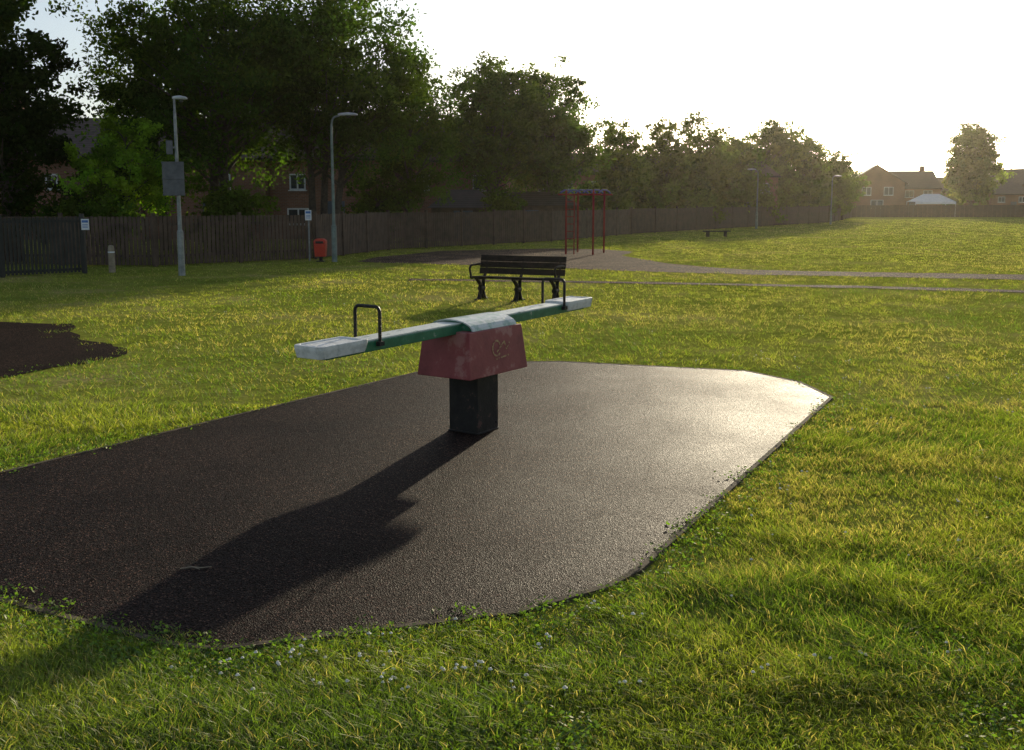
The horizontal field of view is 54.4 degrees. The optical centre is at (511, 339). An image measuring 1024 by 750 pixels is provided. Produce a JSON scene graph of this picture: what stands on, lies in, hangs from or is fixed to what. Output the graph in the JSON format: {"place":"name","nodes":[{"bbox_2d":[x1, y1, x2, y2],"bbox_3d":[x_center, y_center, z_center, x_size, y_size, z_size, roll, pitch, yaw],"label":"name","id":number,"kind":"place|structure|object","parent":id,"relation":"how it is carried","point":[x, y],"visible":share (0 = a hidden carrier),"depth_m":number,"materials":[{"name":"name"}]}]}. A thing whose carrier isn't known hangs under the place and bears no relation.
{"place":"outdoors","nodes":[
{"label":"outdoors","id":0,"kind":"place"},
{"bbox_2d":[0,215,1023,749],"bbox_3d":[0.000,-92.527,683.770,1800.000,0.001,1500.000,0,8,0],"label":"ground","id":1,"kind":"structure","parent":0,"point":[290,375],"depth_m":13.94,"materials":[{"name":"green plant"}]},
{"bbox_2d":[0,214,87,277],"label":"railing fence","id":2,"kind":"object","parent":1,"relation":"on","point":[40,270],"visible":1,"depth_m":25.24,"materials":[{"name":"metal"}]},
{"bbox_2d":[81,219,88,229],"bbox_3d":[-11.000,-2.966,25.653,0.200,0.280,0.020,0,8,0],"label":"notice sign","id":3,"kind":"object","parent":2,"relation":"attached to","point":[84,224],"visible":1,"depth_m":25.64,"materials":[{"name":"metal"}]},
{"bbox_2d":[0,0,95,261],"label":"tree","id":4,"kind":"object","parent":1,"relation":"on","point":[30,126],"visible":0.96,"depth_m":30.19,"materials":[{"name":"green plant"}]},
{"bbox_2d":[0,322,126,377],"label":"worn play surface","id":5,"kind":"object","parent":1,"relation":"on","point":[28,345],"visible":0.9,"depth_m":12.65,"materials":[{"name":"rubber"}]},
{"bbox_2d":[19,118,145,239],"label":"brick house","id":6,"kind":"structure","parent":1,"relation":"on","point":[89,145],"depth_m":49.23,"materials":[{"name":"brown brick"}]},
{"bbox_2d":[45,174,59,189],"bbox_3d":[-22.600,-7.724,48.843,0.720,0.805,0.120,0,8,0],"label":"window","id":7,"kind":"structure","parent":6,"relation":"in","point":[53,175],"depth_m":48.84,"materials":[{"name":"white glass"}]},
{"bbox_2d":[27,163,145,257],"bbox_3d":[-13.239,-3.972,31.212,3.665,3.147,3.824,0,8,0],"label":"shrub","id":8,"kind":"object","parent":1,"relation":"on","point":[72,208],"visible":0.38,"depth_m":30.59,"materials":[{"name":"green plant"}]},
{"bbox_2d":[108,245,115,272],"bbox_3d":[-10.600,-2.134,26.356,0.172,0.720,0.172,0,8,0],"label":"bollard","id":9,"kind":"object","parent":1,"relation":"on","point":[111,259],"visible":0.99,"depth_m":26.30,"materials":[{"name":"grey concrete"}]},
{"bbox_2d":[51,115,176,258],"bbox_3d":[-12.703,-4.894,32.107,3.747,4.728,3.958,-3,8,-20],"label":"tree","id":10,"kind":"object","parent":1,"relation":"on","point":[123,187],"visible":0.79,"depth_m":31.70,"materials":[{"name":"green plant"}]},
{"bbox_2d":[75,20,237,250],"bbox_3d":[-13.311,-7.613,37.690,5.961,8.589,5.628,1,8,10],"label":"tree","id":11,"kind":"object","parent":1,"relation":"on","point":[192,178],"visible":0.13,"depth_m":36.83,"materials":[{"name":"green plant"}]},
{"bbox_2d":[172,95,186,275],"bbox_3d":[-8.285,-3.854,25.066,0.401,4.480,0.170,-4,9,-28],"label":"street lamp","id":12,"kind":"object","parent":1,"relation":"on","point":[181,255],"visible":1,"depth_m":25.09,"materials":[{"name":"metal"}]},
{"bbox_2d":[166,140,174,153],"bbox_3d":[-8.505,-4.786,24.798,0.190,0.340,0.100,0,8,0],"label":"notice sign","id":13,"kind":"object","parent":12,"relation":"attached to","point":[169,147],"visible":1,"depth_m":24.75,"materials":[{"name":"metal"}]},
{"bbox_2d":[161,162,184,195],"bbox_3d":[-8.450,-4.021,24.883,0.560,0.835,0.122,0,8,0],"label":"notice sign","id":14,"kind":"object","parent":12,"relation":"attached to","point":[173,178],"visible":1,"depth_m":24.83,"materials":[{"name":"metal"}]},
{"bbox_2d":[48,0,338,251],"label":"tree","id":15,"kind":"object","parent":1,"relation":"on","point":[236,38],"visible":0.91,"depth_m":33.93,"materials":[{"name":"green plant"}]},
{"bbox_2d":[143,120,275,239],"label":"brick house","id":16,"kind":"structure","parent":1,"relation":"on","point":[238,180],"depth_m":49.27,"materials":[{"name":"brown brick"}]},
{"bbox_2d":[184,178,280,257],"bbox_3d":[-9.341,-4.055,33.299,2.626,2.739,3.209,2,8,15],"label":"shrub","id":17,"kind":"object","parent":1,"relation":"on","point":[233,201],"visible":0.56,"depth_m":32.89,"materials":[{"name":"green plant"}]},
{"bbox_2d":[305,210,311,260],"bbox_3d":[-6.450,-3.305,31.619,0.200,1.600,0.072,0,8,0],"label":"notice sign","id":18,"kind":"object","parent":1,"relation":"on","point":[308,215],"visible":1,"depth_m":31.54,"materials":[{"name":"metal"}]},
{"bbox_2d":[1,208,630,266],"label":"wooden fence","id":19,"kind":"object","parent":1,"relation":"on","point":[366,231],"visible":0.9,"depth_m":32.32,"materials":[{"name":"brown wood"}]},
{"bbox_2d":[314,238,326,261],"bbox_3d":[-6.000,-2.804,31.204,0.370,0.720,0.351,0,8,0],"label":"litter bin","id":20,"kind":"object","parent":1,"relation":"on","point":[320,248],"visible":1,"depth_m":31.06,"materials":[{"name":"red plastic"}]},
{"bbox_2d":[202,0,457,225],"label":"tree","id":21,"kind":"object","parent":1,"relation":"on","point":[349,75],"visible":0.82,"depth_m":36.20,"materials":[{"name":"green plant"}]},
{"bbox_2d":[267,122,395,238],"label":"brick house","id":22,"kind":"structure","parent":1,"relation":"on","point":[293,198],"depth_m":49.76,"materials":[{"name":"brown brick"}]},
{"bbox_2d":[288,174,306,190],"bbox_3d":[-10.700,-7.834,49.635,0.920,0.855,0.120,0,8,0],"label":"window","id":23,"kind":"structure","parent":22,"relation":"in","point":[297,187],"depth_m":49.66,"materials":[{"name":"white glass"}]},
{"bbox_2d":[287,208,308,224],"bbox_3d":[-10.700,-6.150,49.867,1.220,0.855,0.120,0,8,0],"label":"window","id":24,"kind":"structure","parent":22,"relation":"in","point":[290,211],"depth_m":49.87,"materials":[{"name":"white glass"}]},
{"bbox_2d":[328,201,344,213],"bbox_3d":[-8.800,-5.984,49.931,0.850,1.900,0.060,0,8,0],"label":"door","id":25,"kind":"structure","parent":22,"relation":"in","point":[329,202],"depth_m":49.81,"materials":[{"name":"paint"}]},
{"bbox_2d":[330,112,357,261],"bbox_3d":[-5.185,-4.703,30.847,0.891,4.580,0.260,0,8,0],"label":"street lamp","id":26,"kind":"object","parent":1,"relation":"on","point":[333,226],"visible":1,"depth_m":30.84,"materials":[{"name":"grey metal"}]},
{"bbox_2d":[341,175,421,230],"bbox_3d":[-5.566,-5.451,41.874,3.203,3.159,3.665,-5,9,-33],"label":"shrub","id":27,"kind":"object","parent":1,"relation":"on","point":[374,204],"visible":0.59,"depth_m":41.40,"materials":[{"name":"green plant"}]},
{"bbox_2d":[351,68,465,243],"bbox_3d":[-4.534,-7.745,42.426,5.112,7.551,6.101,0,8,0],"label":"tree","id":28,"kind":"object","parent":1,"relation":"on","point":[423,142],"visible":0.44,"depth_m":41.52,"materials":[{"name":"green plant"}]},
{"bbox_2d":[0,362,828,645],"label":"rubber play surface","id":29,"kind":"object","parent":1,"relation":"on","point":[394,500],"visible":0.95,"depth_m":6.18,"materials":[{"name":"black rubber"}]},
{"bbox_2d":[180,566,211,568],"bbox_3d":[-1.595,1.151,5.018,0.153,0.009,0.033,-1,8,-5],"label":"twig","id":30,"kind":"object","parent":29,"relation":"on","point":[194,567],"visible":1,"depth_m":5.02,"materials":[{"name":"brown wood"}]},
{"bbox_2d":[294,277,591,434],"bbox_3d":[-0.341,0.162,7.992,0.519,1.161,3.570,5,9,34],"label":"seesaw","id":31,"kind":"object","parent":29,"relation":"on","point":[471,357],"visible":1,"depth_m":7.81,"materials":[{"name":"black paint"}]},
{"bbox_2d":[0,361,832,653],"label":"kerb","id":32,"kind":"structure","parent":1,"relation":"on","point":[646,562],"depth_m":4.68,"materials":[{"name":"concrete"}]},
{"bbox_2d":[395,123,506,237],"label":"brick house","id":33,"kind":"structure","parent":1,"relation":"on","point":[427,203],"depth_m":51.89,"materials":[{"name":"brown brick"}]},
{"bbox_2d":[427,190,494,241],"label":"garden shed","id":34,"kind":"structure","parent":1,"relation":"on","point":[467,201],"depth_m":46.99,"materials":[{"name":"grey wood"}]},
{"bbox_2d":[454,211,472,234],"bbox_3d":[-2.300,-5.376,46.986,0.900,1.400,0.040,0,8,0],"label":"door","id":35,"kind":"structure","parent":34,"relation":"in","point":[454,211],"depth_m":46.90,"materials":[{"name":"paint"}]},
{"bbox_2d":[429,50,550,196],"bbox_3d":[-1.201,-9.945,50.881,6.548,9.608,7.162,2,8,12],"label":"tree","id":36,"kind":"object","parent":1,"relation":"on","point":[496,104],"visible":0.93,"depth_m":49.69,"materials":[{"name":"green plant"}]},
{"bbox_2d":[476,183,532,240],"bbox_3d":[-0.426,-5.969,46.974,2.937,2.788,3.301,-3,8,-22],"label":"shrub","id":37,"kind":"object","parent":1,"relation":"on","point":[503,201],"visible":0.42,"depth_m":46.31,"materials":[{"name":"green plant"}]},
{"bbox_2d":[0,397,1023,749],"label":"long grass","id":38,"kind":"structure","parent":1,"relation":"on","point":[152,699],"depth_m":4.03,"materials":[{"name":"green plant"}]},
{"bbox_2d":[0,352,1023,749],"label":"broadleaf weeds","id":39,"kind":"object","parent":1,"relation":"on","point":[588,720],"visible":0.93,"depth_m":4.15,"materials":[{"name":"green plant"}]},
{"bbox_2d":[469,255,566,301],"bbox_3d":[0.106,-1.125,18.718,1.764,0.879,0.626,3,9,24],"label":"park bench","id":40,"kind":"object","parent":1,"relation":"on","point":[515,264],"visible":0.82,"depth_m":18.80,"materials":[{"name":"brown wood"}]},
{"bbox_2d":[505,191,580,238],"bbox_3d":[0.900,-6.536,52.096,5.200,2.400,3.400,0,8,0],"label":"house","id":41,"kind":"structure","parent":1,"relation":"on","point":[541,201],"depth_m":50.79,"materials":[{"name":"brown brick"}]},
{"bbox_2d":[483,55,616,198],"bbox_3d":[1.821,-10.174,52.654,7.231,9.573,6.219,0,8,0],"label":"tree","id":42,"kind":"object","parent":1,"relation":"on","point":[563,140],"visible":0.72,"depth_m":51.29,"materials":[{"name":"green plant"}]},
{"bbox_2d":[507,154,603,200],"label":"brick house","id":43,"kind":"structure","parent":1,"relation":"on","point":[591,178],"depth_m":72.01,"materials":[{"name":"brown brick"}]},
{"bbox_2d":[170,301,1020,693],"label":"clover flowers","id":44,"kind":"object","parent":1,"relation":"on","point":[278,663],"visible":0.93,"depth_m":3.99,"materials":[{"name":"white plant"}]},
{"bbox_2d":[571,176,636,209],"bbox_3d":[5.358,-8.144,59.433,4.313,3.685,3.841,0,8,0],"label":"shrub","id":45,"kind":"object","parent":1,"relation":"on","point":[585,201],"visible":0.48,"depth_m":58.61,"materials":[{"name":"green plant"}]},
{"bbox_2d":[584,118,653,208],"bbox_3d":[6.214,-9.820,59.793,4.379,6.906,3.834,3,8,18],"label":"tree","id":46,"kind":"object","parent":1,"relation":"on","point":[623,168],"visible":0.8,"depth_m":59.02,"materials":[{"name":"green plant"}]},
{"bbox_2d":[628,116,701,207],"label":"tree","id":47,"kind":"object","parent":1,"relation":"on","point":[666,169],"visible":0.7,"depth_m":66.12,"materials":[{"name":"green plant"}]},
{"bbox_2d":[670,109,744,206],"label":"tree","id":48,"kind":"object","parent":1,"relation":"on","point":[715,157],"visible":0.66,"depth_m":72.15,"materials":[{"name":"green plant"}]},
{"bbox_2d":[409,279,1023,292],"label":"footpath","id":49,"kind":"structure","parent":1,"relation":"on","point":[911,288],"depth_m":22.15,"materials":[{"name":"grey asphalt"}]},
{"bbox_2d":[703,231,730,236],"bbox_3d":[11.000,-5.688,53.525,1.500,0.330,0.300,-2,8,-11],"label":"exercise bench","id":50,"kind":"object","parent":1,"relation":"on","point":[708,234],"visible":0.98,"depth_m":53.39,"materials":[{"name":"brown wood"}]},
{"bbox_2d":[631,205,828,233],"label":"wooden fence","id":51,"kind":"object","parent":1,"relation":"on","point":[651,220],"visible":0.92,"depth_m":67.73,"materials":[{"name":"brown wood"}]},
{"bbox_2d":[722,131,768,201],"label":"tree","id":52,"kind":"object","parent":1,"relation":"on","point":[746,159],"visible":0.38,"depth_m":76.76,"materials":[{"name":"green plant"}]},
{"bbox_2d":[747,168,758,228],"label":"street lamp","id":53,"kind":"object","parent":1,"relation":"on","point":[756,218],"visible":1,"depth_m":69.85,"materials":[{"name":"grey metal"}]},
{"bbox_2d":[744,159,780,206],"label":"brick house","id":54,"kind":"structure","parent":1,"relation":"on","point":[767,168],"depth_m":79.38,"materials":[{"name":"brown brick"}]},
{"bbox_2d":[748,116,805,200],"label":"tree","id":55,"kind":"object","parent":1,"relation":"on","point":[774,140],"visible":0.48,"depth_m":82.58,"materials":[{"name":"green plant"}]},
{"bbox_2d":[785,124,836,206],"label":"tree","id":56,"kind":"object","parent":1,"relation":"on","point":[813,169],"visible":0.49,"depth_m":86.76,"materials":[{"name":"green plant"}]},
{"bbox_2d":[829,175,840,223],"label":"street lamp","id":57,"kind":"object","parent":1,"relation":"on","point":[831,200],"visible":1,"depth_m":83.18,"materials":[{"name":"grey metal"}]},
{"bbox_2d":[816,142,861,211],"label":"tree","id":58,"kind":"object","parent":1,"relation":"on","point":[843,184],"visible":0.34,"depth_m":93.47,"materials":[{"name":"green plant"}]},
{"bbox_2d":[840,170,871,219],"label":"tree","id":59,"kind":"object","parent":1,"relation":"on","point":[850,200],"visible":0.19,"depth_m":101.92,"materials":[{"name":"green plant"}]},
{"bbox_2d":[889,165,941,213],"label":"brick house","id":60,"kind":"structure","parent":1,"relation":"on","point":[921,181],"depth_m":140.87,"materials":[{"name":"brick"}]},
{"bbox_2d":[905,190,913,196],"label":"window","id":61,"kind":"structure","parent":60,"relation":"in","point":[908,193],"depth_m":140.47,"materials":[{"name":"white glass"}]},
{"bbox_2d":[923,190,932,193],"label":"window","id":62,"kind":"structure","parent":60,"relation":"in","point":[925,191],"depth_m":140.23,"materials":[{"name":"white glass"}]},
{"bbox_2d":[829,204,1023,222],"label":"wooden fence","id":63,"kind":"object","parent":1,"relation":"on","point":[936,210],"visible":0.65,"depth_m":120.70,"materials":[{"name":"brown wood"}]},
{"bbox_2d":[906,194,955,207],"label":"canopy tent","id":64,"kind":"object","parent":1,"relation":"on","point":[931,199],"visible":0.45,"depth_m":127.67,"materials":[{"name":"white fabric"}]},
{"bbox_2d":[940,177,962,213],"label":"tree","id":65,"kind":"object","parent":1,"relation":"on","point":[951,198],"visible":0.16,"depth_m":147.89,"materials":[{"name":"green plant"}]},
{"bbox_2d":[941,121,1015,205],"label":"tree","id":66,"kind":"object","parent":1,"relation":"on","point":[971,165],"visible":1,"depth_m":127.88,"materials":[{"name":"green plant"}]},
{"bbox_2d":[1,0,1023,176],"label":"sky","id":67,"kind":"structure","parent":0,"point":[888,82],"materials":[{"name":"white"}]},
{"bbox_2d":[357,248,1023,279],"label":"asphalt path","id":68,"kind":"structure","parent":0,"point":[599,259],"depth_m":30.16,"materials":[{"name":"grey asphalt"}]},
{"bbox_2d":[558,189,612,254],"bbox_3d":[2.650,-4.260,35.955,1.600,2.306,1.610,3,8,20],"label":"climbing frame","id":69,"kind":"object","parent":68,"relation":"on","point":[578,194],"visible":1,"depth_m":35.45,"materials":[{"name":"red metal"}]},
{"bbox_2d":[846,165,908,215],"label":"brick house","id":70,"kind":"structure","parent":0,"point":[885,187],"depth_m":132.91,"materials":[{"name":"brick"}]},
{"bbox_2d":[862,187,871,195],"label":"window","id":71,"kind":"structure","parent":70,"relation":"in","point":[868,189],"depth_m":133.41,"materials":[{"name":"white glass"}]},
{"bbox_2d":[871,200,882,208],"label":"window","id":72,"kind":"structure","parent":70,"relation":"in","point":[872,201],"depth_m":133.36,"materials":[{"name":"white glass"}]},
{"bbox_2d":[883,187,893,195],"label":"window","id":73,"kind":"structure","parent":70,"relation":"in","point":[888,191],"depth_m":132.74,"materials":[{"name":"white glass"}]},
{"bbox_2d":[937,177,959,211],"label":"brick house","id":74,"kind":"structure","parent":0,"point":[942,186],"depth_m":153.28,"materials":[{"name":"brown brick"}]},
{"bbox_2d":[963,183,1023,215],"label":"brick house","id":75,"kind":"structure","parent":0,"point":[1009,194],"depth_m":137.25,"materials":[{"name":"brown brick"}]},
{"bbox_2d":[998,197,1004,201],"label":"window","id":76,"kind":"structure","parent":75,"relation":"in","point":[1000,199],"depth_m":136.99,"materials":[{"name":"white glass"}]},
{"bbox_2d":[989,169,1023,186],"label":"brick house","id":77,"kind":"structure","parent":0,"point":[1018,176],"depth_m":144.84,"materials":[{"name":"brown brick"}]}
]}

